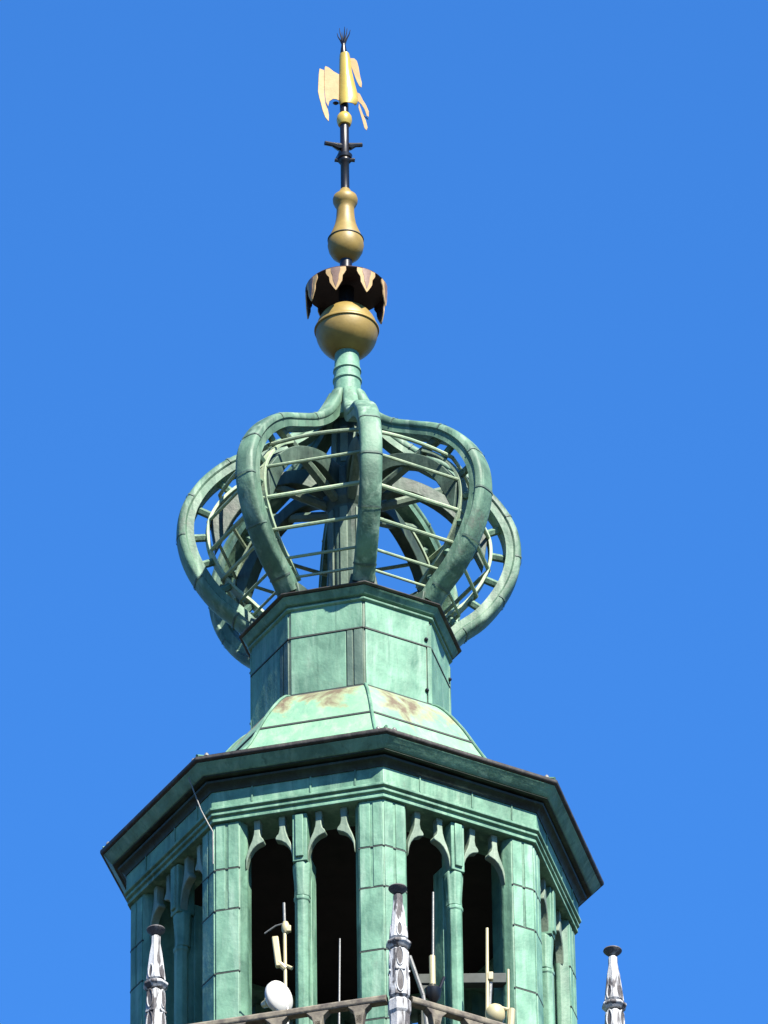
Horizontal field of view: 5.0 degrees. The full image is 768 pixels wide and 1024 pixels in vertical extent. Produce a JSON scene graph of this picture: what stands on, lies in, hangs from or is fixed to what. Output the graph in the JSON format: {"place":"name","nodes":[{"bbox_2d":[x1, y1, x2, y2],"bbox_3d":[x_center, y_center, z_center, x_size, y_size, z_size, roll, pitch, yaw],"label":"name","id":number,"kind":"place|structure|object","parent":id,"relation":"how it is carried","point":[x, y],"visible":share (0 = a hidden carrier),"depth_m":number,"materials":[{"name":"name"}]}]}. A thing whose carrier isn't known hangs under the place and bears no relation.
{"place":"outdoors","nodes":[
{"label":"outdoors","id":0,"kind":"place"},
{"bbox_2d":[0,0,767,1023],"label":"sky","id":1,"kind":"structure","parent":0,"point":[561,210],"materials":[{"name":"blue"}]},
{"label":"ground","id":2,"kind":"structure","parent":0,"visible":0},
{"bbox_2d":[100,111,603,1023],"bbox_3d":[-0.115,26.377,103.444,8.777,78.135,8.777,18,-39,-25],"label":"church tower","id":3,"kind":"structure","parent":2,"relation":"on","point":[342,785],"depth_m":117.86,"materials":[{"name":"metal"}]},
{"bbox_2d":[143,924,167,1023],"bbox_3d":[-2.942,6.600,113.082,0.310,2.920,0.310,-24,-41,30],"label":"pinnacle","id":4,"kind":"object","parent":3,"relation":"on","point":[155,986],"visible":1,"depth_m":113.32,"materials":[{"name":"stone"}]},
{"bbox_2d":[261,981,292,1023],"bbox_3d":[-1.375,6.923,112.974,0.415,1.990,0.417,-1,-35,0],"label":"satellite dish","id":5,"kind":"object","parent":3,"relation":"on","point":[278,995],"visible":1,"depth_m":113.31,"materials":[{"name":"white paint"}]},
{"bbox_2d":[265,902,292,985],"bbox_3d":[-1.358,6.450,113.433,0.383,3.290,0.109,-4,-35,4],"label":"aerial mast","id":6,"kind":"object","parent":3,"relation":"on","point":[286,930],"visible":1,"depth_m":113.94,"materials":[{"name":"beige metal"}]},
{"bbox_2d":[192,995,388,1023],"bbox_3d":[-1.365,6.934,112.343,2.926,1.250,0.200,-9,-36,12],"label":"stone balustrade","id":7,"kind":"object","parent":3,"relation":"on","point":[360,1008],"visible":1,"depth_m":112.49,"materials":[{"name":"stone"}]},
{"bbox_2d":[338,938,340,1023],"bbox_3d":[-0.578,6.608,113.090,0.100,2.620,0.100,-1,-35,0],"label":"rod aerial","id":8,"kind":"object","parent":3,"relation":"on","point":[339,977],"visible":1,"depth_m":113.50,"materials":[{"name":"metal"}]},
{"bbox_2d":[318,27,368,130],"bbox_3d":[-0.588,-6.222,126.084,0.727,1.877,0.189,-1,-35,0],"label":"weather vane","id":9,"kind":"object","parent":3,"relation":"on","point":[340,87],"visible":1,"depth_m":125.95,"materials":[{"name":"gilded metal"},{"name":"dark iron"}]},
{"bbox_2d":[386,883,410,1023],"bbox_3d":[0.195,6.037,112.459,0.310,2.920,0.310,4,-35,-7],"label":"pinnacle","id":10,"kind":"object","parent":3,"relation":"on","point":[398,944],"visible":1,"depth_m":112.52,"materials":[{"name":"stone"}]},
{"bbox_2d":[409,955,428,1023],"bbox_3d":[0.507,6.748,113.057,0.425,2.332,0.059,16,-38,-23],"label":"leaning strut","id":11,"kind":"object","parent":3,"relation":"on","point":[417,978],"visible":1,"depth_m":113.47,"materials":[{"name":"metal"}]},
{"bbox_2d":[417,892,445,1002],"bbox_3d":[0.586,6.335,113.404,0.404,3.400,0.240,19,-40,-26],"label":"rod aerial","id":12,"kind":"object","parent":3,"relation":"on","point":[432,990],"visible":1,"depth_m":113.59,"materials":[{"name":"metal"}]},
{"bbox_2d":[409,996,504,1023],"bbox_3d":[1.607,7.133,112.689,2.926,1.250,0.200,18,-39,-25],"label":"stone balustrade","id":13,"kind":"object","parent":3,"relation":"on","point":[434,1013],"visible":1,"depth_m":112.53,"materials":[{"name":"stone"}]},
{"bbox_2d":[485,928,492,1017],"bbox_3d":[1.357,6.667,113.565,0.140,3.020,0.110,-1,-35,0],"label":"rod aerial","id":14,"kind":"object","parent":3,"relation":"on","point":[488,989],"visible":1,"depth_m":113.95,"materials":[{"name":"beige plastic"}]},
{"bbox_2d":[486,1003,504,1022],"bbox_3d":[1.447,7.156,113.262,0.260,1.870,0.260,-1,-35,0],"label":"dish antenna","id":15,"kind":"object","parent":3,"relation":"on","point":[495,1011],"visible":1,"depth_m":113.61,"materials":[{"name":"beige plastic"}]},
{"bbox_2d":[502,969,514,1023],"bbox_3d":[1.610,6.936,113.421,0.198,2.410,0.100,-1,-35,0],"label":"rod aerial","id":16,"kind":"object","parent":3,"relation":"on","point":[510,1015],"visible":1,"depth_m":113.74,"materials":[{"name":"beige plastic"}]},
{"bbox_2d":[602,945,626,1023],"bbox_3d":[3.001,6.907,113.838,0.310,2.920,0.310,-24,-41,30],"label":"pinnacle","id":17,"kind":"object","parent":3,"relation":"on","point":[614,1005],"visible":1,"depth_m":114.19,"materials":[{"name":"stone"}]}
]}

